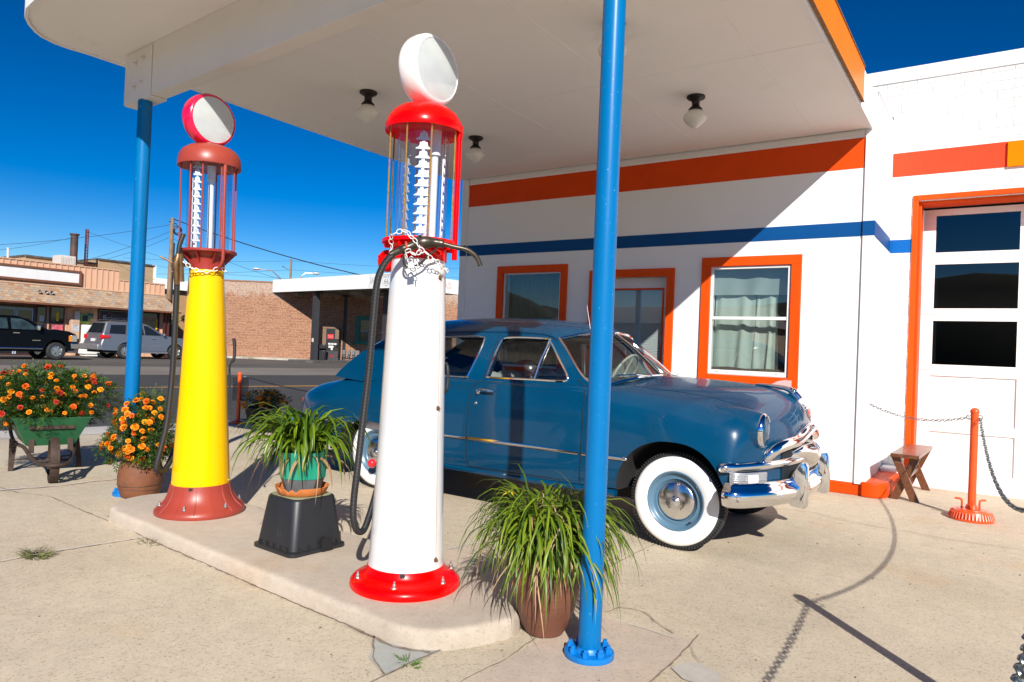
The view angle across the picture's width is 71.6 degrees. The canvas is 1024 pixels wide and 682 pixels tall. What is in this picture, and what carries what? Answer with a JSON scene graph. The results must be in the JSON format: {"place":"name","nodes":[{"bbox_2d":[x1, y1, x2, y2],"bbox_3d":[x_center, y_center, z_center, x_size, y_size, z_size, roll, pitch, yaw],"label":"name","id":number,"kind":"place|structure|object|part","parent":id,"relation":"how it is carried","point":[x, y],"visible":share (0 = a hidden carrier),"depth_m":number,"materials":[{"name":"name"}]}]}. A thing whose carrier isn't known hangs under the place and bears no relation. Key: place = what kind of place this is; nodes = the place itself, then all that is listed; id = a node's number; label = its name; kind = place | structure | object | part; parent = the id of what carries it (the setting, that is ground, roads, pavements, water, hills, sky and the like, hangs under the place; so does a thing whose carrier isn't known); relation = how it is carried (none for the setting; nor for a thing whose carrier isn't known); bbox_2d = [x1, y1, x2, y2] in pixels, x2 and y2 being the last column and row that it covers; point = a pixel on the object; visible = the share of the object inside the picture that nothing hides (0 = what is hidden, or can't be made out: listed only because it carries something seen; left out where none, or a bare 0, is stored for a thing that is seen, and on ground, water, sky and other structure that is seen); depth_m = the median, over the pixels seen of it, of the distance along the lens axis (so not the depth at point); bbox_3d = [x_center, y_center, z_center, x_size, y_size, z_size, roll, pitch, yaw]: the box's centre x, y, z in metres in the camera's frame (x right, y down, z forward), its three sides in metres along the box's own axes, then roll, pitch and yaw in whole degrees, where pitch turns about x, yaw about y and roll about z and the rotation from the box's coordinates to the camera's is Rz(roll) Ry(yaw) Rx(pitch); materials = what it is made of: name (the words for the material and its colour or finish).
{"place":"outdoors","nodes":[
{"label":"outdoors","id":0,"kind":"place"},
{"bbox_2d":[78,325,101,355],"bbox_3d":[-22.697,-0.017,38.458,0.740,1.680,1.160,2,-1,35],"label":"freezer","id":1,"kind":"object","parent":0,"point":[83,329],"visible":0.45,"depth_m":38.00,"materials":[{"name":"white metal"}]},
{"bbox_2d":[0,419,284,438],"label":"sidewalk","id":2,"kind":"structure","parent":0,"point":[89,430],"depth_m":10.28,"materials":[{"name":"concrete"}]},
{"bbox_2d":[230,372,244,423],"bbox_3d":[-4.534,0.947,11.777,0.236,0.870,0.236,2,-1,12],"label":"stanchion","id":3,"kind":"object","parent":2,"relation":"on","point":[238,407],"visible":0.99,"depth_m":11.75,"materials":[{"name":"orange metal"}]},
{"bbox_2d":[82,376,233,390],"bbox_3d":[-6.088,0.601,10.084,0.028,0.224,4.534,2,-1,42],"label":"chain","id":4,"kind":"object","parent":3,"relation":"hanging from","point":[152,386],"visible":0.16,"depth_m":10.75,"materials":[{"name":"metal"}]},
{"bbox_2d":[243,376,306,391],"bbox_3d":[-2.128,0.832,11.811,4.696,0.325,0.028,2,-1,-1],"label":"chain","id":5,"kind":"object","parent":3,"relation":"hanging from","point":[276,385],"visible":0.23,"depth_m":11.79,"materials":[{"name":"metal"}]},
{"bbox_2d":[245,406,277,424],"bbox_3d":[-4.174,1.240,11.822,0.560,0.285,0.560,2,-1,35],"label":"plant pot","id":6,"kind":"object","parent":2,"relation":"on","point":[248,411],"visible":0.48,"depth_m":11.61,"materials":[{"name":"plastic"}]},
{"bbox_2d":[238,387,291,412],"bbox_3d":[-4.129,1.003,11.807,0.891,0.498,0.827,2,-1,35],"label":"marigold plant","id":7,"kind":"object","parent":6,"relation":"in","point":[267,395],"visible":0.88,"depth_m":11.71,"materials":[{"name":"green plant"}]},
{"bbox_2d":[0,365,340,374],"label":"road shoulder","id":8,"kind":"object","parent":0,"point":[111,370],"depth_m":27.32},
{"bbox_2d":[153,278,187,338],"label":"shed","id":9,"kind":"structure","parent":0,"point":[183,296],"depth_m":54.57,"materials":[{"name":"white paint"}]},
{"bbox_2d":[0,374,344,430],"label":"road","id":10,"kind":"structure","parent":0,"point":[305,382],"depth_m":19.54,"materials":[{"name":"grey asphalt"}]},
{"bbox_2d":[91,386,268,387],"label":"road marking","id":11,"kind":"object","parent":10,"relation":"on","point":[227,386],"depth_m":20.21,"materials":[{"name":"yellow paint"}]},
{"bbox_2d":[0,355,346,368],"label":"parking lot","id":12,"kind":"structure","parent":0,"point":[164,361],"depth_m":34.39,"materials":[{"name":"grey asphalt"}]},
{"bbox_2d":[0,315,79,359],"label":"pickup truck","id":13,"kind":"object","parent":12,"relation":"on","point":[32,338],"visible":1,"depth_m":31.14,"materials":[{"name":"black paint"}]},
{"bbox_3d":[-21.866,-0.784,29.999,0.168,0.460,0.950,2,-1,35],"label":"side window","id":14,"kind":"part","parent":13,"relation":"part of","materials":[{"name":"grey glass"}]},
{"bbox_3d":[-21.223,-0.743,30.933,0.171,0.470,1.080,2,-1,35],"label":"side window","id":15,"kind":"part","parent":13,"relation":"part of","materials":[{"name":"grey glass"}]},
{"bbox_2d":[69,320,79,355],"bbox_3d":[-23.349,-0.171,37.795,0.328,1.920,0.400,2,-1,35],"label":"drop box","id":16,"kind":"object","parent":12,"relation":"on","point":[74,325],"visible":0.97,"depth_m":37.70,"materials":[{"name":"beige metal"}]},
{"bbox_2d":[4,254,155,282],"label":"brick building","id":17,"kind":"structure","parent":12,"relation":"on","point":[123,267],"depth_m":45.44,"materials":[{"name":"brown brick"}]},
{"bbox_2d":[69,233,79,264],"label":"chimney stack","id":18,"kind":"object","parent":17,"relation":"on","point":[73,247],"visible":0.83,"depth_m":42.03,"materials":[{"name":"metal"}]},
{"bbox_2d":[84,229,88,265],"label":"radio mast","id":19,"kind":"object","parent":12,"relation":"on","point":[86,246],"visible":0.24,"depth_m":43.20,"materials":[{"name":"grey metal"}]},
{"bbox_2d":[0,248,181,356],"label":"store","id":20,"kind":"structure","parent":12,"relation":"on","point":[58,292],"depth_m":37.74,"materials":[{"name":"beige brick"}]},
{"bbox_2d":[0,304,34,354],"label":"window","id":21,"kind":"structure","parent":20,"relation":"in","point":[22,313],"depth_m":35.90,"materials":[{"name":"black glass"}]},
{"bbox_2d":[35,305,46,327],"bbox_3d":[-24.418,-1.021,36.766,0.062,1.610,0.500,2,-1,35],"label":"window","id":22,"kind":"structure","parent":20,"relation":"in","point":[40,310],"depth_m":36.75,"materials":[{"name":"black glass"}]},
{"bbox_2d":[49,306,64,330],"bbox_3d":[-24.010,-0.593,37.379,0.062,2.500,0.720,2,-1,35],"label":"window","id":23,"kind":"structure","parent":20,"relation":"in","point":[53,309],"depth_m":37.31,"materials":[{"name":"black glass"}]},
{"bbox_2d":[97,308,127,320],"bbox_3d":[-22.304,-1.057,39.837,0.062,1.420,1.850,2,-1,35],"label":"window","id":24,"kind":"structure","parent":20,"relation":"in","point":[99,309],"depth_m":39.38,"materials":[{"name":"black glass"}]},
{"bbox_2d":[143,312,159,331],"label":"window","id":25,"kind":"structure","parent":20,"relation":"in","point":[145,314],"depth_m":41.56,"materials":[{"name":"black glass"}]},
{"bbox_2d":[79,319,182,358],"bbox_3d":[-20.007,-0.065,38.057,2.104,1.987,5.080,2,-1,35],"label":"suv","id":26,"kind":"object","parent":12,"relation":"on","point":[108,338],"visible":0.77,"depth_m":36.56,"materials":[{"name":"silver metal"}]},
{"bbox_3d":[-21.252,-0.691,36.325,1.440,0.500,0.190,2,-1,35],"label":"rear window","id":27,"kind":"part","parent":26,"relation":"part of","materials":[{"name":"black glass"}]},
{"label":"side window","id":28,"kind":"part","parent":26,"relation":"part of","materials":[{"name":"black glass"}]},
{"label":"side window","id":29,"kind":"part","parent":26,"relation":"part of","materials":[{"name":"black glass"}]},
{"bbox_2d":[164,218,181,355],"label":"utility pole","id":30,"kind":"object","parent":12,"relation":"on","point":[170,277],"visible":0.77,"depth_m":43.70,"materials":[{"name":"brown wood"}]},
{"bbox_2d":[0,225,166,244],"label":"overhead wire","id":31,"kind":"object","parent":30,"relation":"attached to","point":[74,238],"visible":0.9,"depth_m":40.04,"materials":[{"name":"black metal"}]},
{"bbox_2d":[174,219,360,274],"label":"overhead wire","id":32,"kind":"object","parent":30,"relation":"attached to","point":[276,253],"visible":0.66,"depth_m":44.55,"materials":[{"name":"black metal"}]},
{"bbox_2d":[253,268,280,278],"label":"street lamp","id":33,"kind":"object","parent":12,"relation":"on","point":[267,270],"visible":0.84,"depth_m":56.71,"materials":[{"name":"metal"}]},
{"bbox_2d":[282,259,291,278],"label":"utility pole","id":34,"kind":"object","parent":12,"relation":"on","point":[290,276],"visible":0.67,"depth_m":79.83,"materials":[{"name":"metal"}]},
{"bbox_2d":[153,259,256,261],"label":"overhead wire","id":35,"kind":"object","parent":34,"relation":"attached to","point":[230,261],"visible":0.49,"depth_m":79.44,"materials":[{"name":"black metal"}]},
{"bbox_2d":[299,272,318,277],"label":"street lamp","id":36,"kind":"object","parent":12,"relation":"on","point":[315,273],"visible":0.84,"depth_m":57.70,"materials":[{"name":"metal"}]},
{"bbox_2d":[288,359,350,362],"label":"fuel island","id":37,"kind":"structure","parent":12,"relation":"on","point":[319,361],"depth_m":43.58,"materials":[{"name":"grey concrete"}]},
{"bbox_2d":[310,291,322,359],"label":"canopy post","id":38,"kind":"object","parent":37,"relation":"on","point":[315,326],"visible":0.93,"depth_m":43.82,"materials":[{"name":"grey metal"}]},
{"bbox_2d":[317,344,326,359],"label":"litter bin","id":39,"kind":"object","parent":37,"relation":"on","point":[322,348],"visible":0.89,"depth_m":44.60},
{"bbox_2d":[322,327,340,359],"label":"fuel dispenser","id":40,"kind":"object","parent":37,"relation":"on","point":[331,338],"visible":0.97,"depth_m":45.78,"materials":[{"name":"metal"}]},
{"bbox_2d":[342,295,349,359],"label":"canopy post","id":41,"kind":"object","parent":37,"relation":"on","point":[345,322],"visible":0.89,"depth_m":46.69,"materials":[{"name":"black metal"}]},
{"bbox_2d":[224,279,457,359],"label":"brick building","id":42,"kind":"structure","parent":12,"relation":"on","point":[263,321],"depth_m":46.51,"materials":[{"name":"orange brick"}]},
{"bbox_2d":[342,350,359,359],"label":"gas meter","id":43,"kind":"object","parent":42,"relation":"attached to","point":[349,352],"visible":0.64,"depth_m":46.42,"materials":[{"name":"grey metal"}]},
{"bbox_2d":[353,316,369,344],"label":"window","id":44,"kind":"structure","parent":42,"relation":"in","point":[362,322],"depth_m":46.79,"materials":[{"name":"green glass"}]},
{"bbox_2d":[272,273,458,297],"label":"awning","id":45,"kind":"object","parent":42,"relation":"attached to","point":[360,286],"visible":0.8,"depth_m":42.40,"materials":[{"name":"white metal"}]},
{"bbox_2d":[381,291,388,339],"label":"canopy post","id":46,"kind":"object","parent":12,"relation":"on","point":[385,305],"visible":0.38,"depth_m":41.22,"materials":[{"name":"black metal"}]},
{"bbox_2d":[162,315,184,335],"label":"shrub","id":47,"kind":"object","parent":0,"point":[182,318],"visible":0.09,"depth_m":46.88,"materials":[{"name":"green plant"}]},
{"bbox_2d":[0,425,1023,681],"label":"ground","id":48,"kind":"structure","parent":0,"point":[776,593],"depth_m":3.88,"materials":[{"name":"concrete"}]},
{"bbox_2d":[14,544,56,559],"bbox_3d":[-2.821,1.247,4.194,0.315,0.055,0.254,2,-1,35],"label":"grass tuft","id":49,"kind":"object","parent":48,"relation":"on","point":[32,555],"visible":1,"depth_m":4.18,"materials":[{"name":"green plant"}]},
{"bbox_2d":[5,410,92,482],"bbox_3d":[-4.356,0.959,6.668,0.695,0.560,1.520,3,-1,-37],"label":"wheelbarrow","id":50,"kind":"object","parent":48,"relation":"on","point":[54,435],"visible":0.96,"depth_m":6.42,"materials":[{"name":"green paint"}]},
{"bbox_2d":[0,358,124,434],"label":"marigold bed","id":51,"kind":"object","parent":50,"relation":"in","point":[31,406],"visible":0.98,"depth_m":6.60,"materials":[{"name":"orange plant"}]},
{"bbox_2d":[112,99,152,496],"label":"support column","id":52,"kind":"structure","parent":48,"relation":"on","point":[138,249],"depth_m":5.87,"materials":[{"name":"blue metal"}]},
{"bbox_2d":[116,459,163,498],"bbox_3d":[-3.061,1.128,5.844,0.344,0.303,0.344,2,-1,35],"label":"plant pot","id":53,"kind":"object","parent":48,"relation":"on","point":[133,481],"visible":0.82,"depth_m":5.70,"materials":[{"name":"brown ceramic"}]},
{"bbox_2d":[90,383,175,472],"bbox_3d":[-3.053,0.723,5.860,0.768,0.756,0.636,2,-1,35],"label":"marigold plant","id":54,"kind":"object","parent":53,"relation":"in","point":[146,418],"visible":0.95,"depth_m":5.73,"materials":[{"name":"orange plant"}]},
{"bbox_2d":[136,537,159,546],"bbox_3d":[-2.329,1.277,4.543,0.224,0.042,0.168,2,-1,35],"label":"grass tuft","id":55,"kind":"object","parent":48,"relation":"on","point":[145,541],"visible":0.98,"depth_m":4.53,"materials":[{"name":"green plant"}]},
{"bbox_2d":[108,493,520,650],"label":"pump island","id":56,"kind":"structure","parent":48,"relation":"on","point":[466,617],"depth_m":3.72,"materials":[{"name":"concrete"}]},
{"bbox_2d":[153,93,244,520],"bbox_3d":[-2.192,-0.274,5.076,0.603,2.978,0.600,2,0,-23],"label":"gas pump","id":57,"kind":"object","parent":56,"relation":"on","point":[200,488],"visible":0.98,"depth_m":4.95,"materials":[{"name":"yellow metal"}]},
{"bbox_2d":[183,260,227,272],"bbox_3d":[-2.165,-0.526,4.946,0.357,0.106,0.072,3,-1,-29],"label":"chain","id":58,"kind":"object","parent":57,"relation":"attached to","point":[204,270],"visible":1,"depth_m":4.93,"materials":[{"name":"silver metal"}]},
{"bbox_2d":[254,491,343,557],"bbox_3d":[-1.282,1.085,4.315,0.414,0.320,0.404,2,-1,38],"label":"plastic bucket","id":59,"kind":"object","parent":56,"relation":"on","point":[294,527],"visible":0.91,"depth_m":4.18,"materials":[{"name":"black plastic"}]},
{"bbox_2d":[274,450,328,496],"bbox_3d":[-1.274,0.795,4.321,0.321,0.260,0.321,2,-1,15],"label":"plant pot","id":60,"kind":"object","parent":59,"relation":"on","point":[304,485],"visible":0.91,"depth_m":4.21,"materials":[{"name":"ceramic"}]},
{"bbox_2d":[227,402,371,502],"bbox_3d":[-1.280,0.691,4.320,0.840,0.636,0.925,3,-1,-25],"label":"strap leaf plant","id":61,"kind":"object","parent":60,"relation":"in","point":[305,434],"visible":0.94,"depth_m":4.19,"materials":[{"name":"green plant"}]},
{"bbox_2d":[349,33,481,602],"bbox_3d":[-0.488,-0.170,3.732,0.613,2.881,0.574,2,-1,-8],"label":"gas pump","id":62,"kind":"object","parent":56,"relation":"on","point":[405,563],"visible":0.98,"depth_m":3.59,"materials":[{"name":"white metal"}]},
{"bbox_2d":[389,229,448,273],"bbox_3d":[-0.460,-0.443,3.567,0.315,0.227,0.172,2,-1,-13],"label":"chain","id":63,"kind":"object","parent":62,"relation":"attached to","point":[441,265],"visible":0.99,"depth_m":3.52,"materials":[{"name":"silver metal"}]},
{"bbox_2d":[407,256,414,268],"bbox_3d":[-0.495,-0.386,3.480,0.034,0.063,0.016,2,-1,-8],"label":"padlock","id":64,"kind":"object","parent":63,"relation":"hanging from","point":[410,265],"visible":1,"depth_m":3.47,"materials":[{"name":"metal"}]},
{"bbox_2d":[0,478,673,637],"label":"ground joint","id":65,"kind":"object","parent":48,"relation":"on","point":[139,537],"visible":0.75,"depth_m":4.60,"materials":[{"name":"grey concrete"}]},
{"bbox_2d":[369,639,439,673],"bbox_3d":[-0.476,1.350,3.104,0.324,0.001,0.367,3,-1,-32],"label":"ground patch","id":66,"kind":"object","parent":48,"relation":"on","point":[386,659],"visible":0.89,"depth_m":3.04,"materials":[{"name":"grey concrete"}]},
{"bbox_2d":[393,653,422,668],"bbox_3d":[-0.423,1.343,2.974,0.134,0.033,0.194,3,-1,-31],"label":"grass tuft","id":67,"kind":"object","parent":48,"relation":"on","point":[416,663],"visible":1,"depth_m":2.98,"materials":[{"name":"green plant"}]},
{"bbox_2d":[443,542,494,574],"bbox_3d":[-0.269,1.373,4.531,0.500,0.001,0.650,2,-1,35],"label":"ground patch","id":68,"kind":"object","parent":48,"relation":"on","point":[452,555],"visible":0.5,"depth_m":4.49,"materials":[{"name":"concrete"}]},
{"bbox_2d":[1,457,1017,681],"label":"ground crack","id":69,"kind":"object","parent":48,"relation":"on","point":[383,641],"visible":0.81,"depth_m":3.29,"materials":[{"name":"grey concrete"}]},
{"bbox_2d":[513,545,580,637],"bbox_3d":[0.163,1.168,3.374,0.326,0.433,0.326,2,-1,35],"label":"plant pot","id":70,"kind":"object","parent":48,"relation":"on","point":[557,621],"visible":0.39,"depth_m":3.25,"materials":[{"name":"brown ceramic"}]},
{"bbox_2d":[456,463,646,645],"bbox_3d":[0.172,0.963,3.390,0.874,0.727,0.911,2,-1,-8],"label":"grassy plant","id":71,"kind":"object","parent":70,"relation":"in","point":[547,531],"visible":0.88,"depth_m":3.17,"materials":[{"name":"green plant"}]},
{"bbox_2d":[292,308,830,550],"bbox_3d":[0.157,0.567,6.545,5.049,1.704,1.927,2,-1,35],"label":"vintage car","id":72,"kind":"object","parent":48,"relation":"on","point":[692,461],"visible":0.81,"depth_m":5.25,"materials":[{"name":"blue paint"}]},
{"bbox_3d":[0.140,0.491,5.590,1.071,1.112,0.277,2,-1,35],"label":"door","id":73,"kind":"part","parent":72,"relation":"part of","materials":[{"name":"blue paint"}]},
{"bbox_2d":[468,616,696,681],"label":"ground slab","id":74,"kind":"structure","parent":48,"relation":"on","point":[642,654],"depth_m":3.08,"materials":[{"name":"concrete"}]},
{"bbox_2d":[564,0,625,665],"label":"support column","id":75,"kind":"structure","parent":74,"relation":"on","point":[586,647],"depth_m":3.10,"materials":[{"name":"blue metal"}]},
{"bbox_2d":[671,662,721,681],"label":"ground patch","id":76,"kind":"object","parent":48,"relation":"on","point":[693,671],"visible":1,"depth_m":2.99,"materials":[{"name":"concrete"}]},
{"bbox_2d":[889,444,932,502],"bbox_3d":[4.165,1.360,7.391,0.268,0.462,1.120,2,-1,37],"label":"bench","id":77,"kind":"object","parent":48,"relation":"on","point":[916,456],"visible":1,"depth_m":7.04,"materials":[{"name":"brown wood"}]},
{"bbox_2d":[948,408,995,523],"bbox_3d":[4.072,1.083,6.265,0.357,0.985,0.357,2,-1,12],"label":"stanchion","id":78,"kind":"object","parent":48,"relation":"on","point":[970,512],"visible":0.99,"depth_m":6.24,"materials":[{"name":"orange metal"}]},
{"bbox_2d":[869,403,969,421],"bbox_3d":[3.834,0.695,6.734,0.030,0.120,0.996,3,-1,-26],"label":"chain","id":79,"kind":"object","parent":78,"relation":"hanging from","point":[919,418],"visible":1,"depth_m":6.69,"materials":[{"name":"metal"}]},
{"bbox_2d":[978,418,1023,512],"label":"chain","id":80,"kind":"object","parent":78,"relation":"hanging from","point":[1006,500],"visible":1,"depth_m":4.76,"materials":[{"name":"metal"}]},
{"bbox_3d":[1.876,0.944,2.438,0.357,1.000,0.357,2,-1,12],"label":"stanchion","id":81,"kind":"object","parent":48,"relation":"on","visible":0},
{"bbox_2d":[1010,634,1023,681],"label":"chain","id":82,"kind":"object","parent":81,"relation":"hanging from","point":[1018,676],"visible":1,"depth_m":1.43,"materials":[{"name":"metal"}]},
{"bbox_2d":[0,0,1023,280],"label":"sky","id":83,"kind":"structure","parent":0,"point":[68,133],"materials":[{"name":"blue"}]},
{"bbox_2d":[456,48,1023,498],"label":"station building","id":84,"kind":"structure","parent":0,"point":[842,282],"depth_m":7.95,"materials":[{"name":"paint"}]},
{"bbox_2d":[24,0,873,179],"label":"canopy","id":85,"kind":"object","parent":84,"relation":"attached to","point":[526,98],"visible":0.94,"depth_m":5.87,"materials":[{"name":"white paint"}]},
{"bbox_2d":[356,89,378,123],"bbox_3d":[-1.371,-2.219,6.743,0.214,0.299,0.214,2,-1,35],"label":"ceiling light","id":86,"kind":"object","parent":85,"relation":"attached to","point":[367,112],"visible":1,"depth_m":6.69,"materials":[{"name":"white glass"}]},
{"bbox_2d":[466,135,484,163],"bbox_3d":[-0.416,-2.166,8.063,0.214,0.299,0.214,2,-1,35],"label":"ceiling light","id":87,"kind":"object","parent":85,"relation":"attached to","point":[475,154],"visible":1,"depth_m":8.01,"materials":[{"name":"white glass"}]},
{"bbox_2d":[598,22,627,56],"bbox_3d":[0.733,-2.150,5.126,0.214,0.299,0.214,2,-1,35],"label":"ceiling light","id":88,"kind":"object","parent":85,"relation":"attached to","point":[625,50],"visible":0.11,"depth_m":5.09,"materials":[{"name":"white glass"}]},
{"bbox_2d":[683,93,706,128],"bbox_3d":[1.683,-2.096,6.511,0.214,0.299,0.214,2,-1,35],"label":"ceiling light","id":89,"kind":"object","parent":85,"relation":"attached to","point":[695,116],"visible":1,"depth_m":6.45,"materials":[{"name":"white glass"}]},
{"bbox_2d":[495,264,567,371],"bbox_3d":[0.297,-0.276,9.553,1.110,1.462,0.254,2,-1,35],"label":"window","id":90,"kind":"structure","parent":84,"relation":"in","point":[539,291],"depth_m":9.64,"materials":[{"name":"orange wood"}]},
{"bbox_2d":[585,268,674,375],"bbox_3d":[1.447,0.280,8.700,1.128,2.306,0.184,2,-1,35],"label":"door","id":91,"kind":"structure","parent":84,"relation":"in","point":[646,314],"depth_m":8.67,"materials":[{"name":"orange wood"}]},
{"bbox_2d":[698,254,802,388],"bbox_3d":[2.657,-0.218,7.903,1.086,1.433,0.212,2,-1,35],"label":"window","id":92,"kind":"structure","parent":84,"relation":"in","point":[744,343],"depth_m":7.94,"materials":[{"name":"orange wood"}]},
{"bbox_2d":[915,204,1023,494],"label":"garage door","id":93,"kind":"structure","parent":84,"relation":"in","point":[971,347],"depth_m":7.92,"materials":[{"name":"paint"}]}
]}

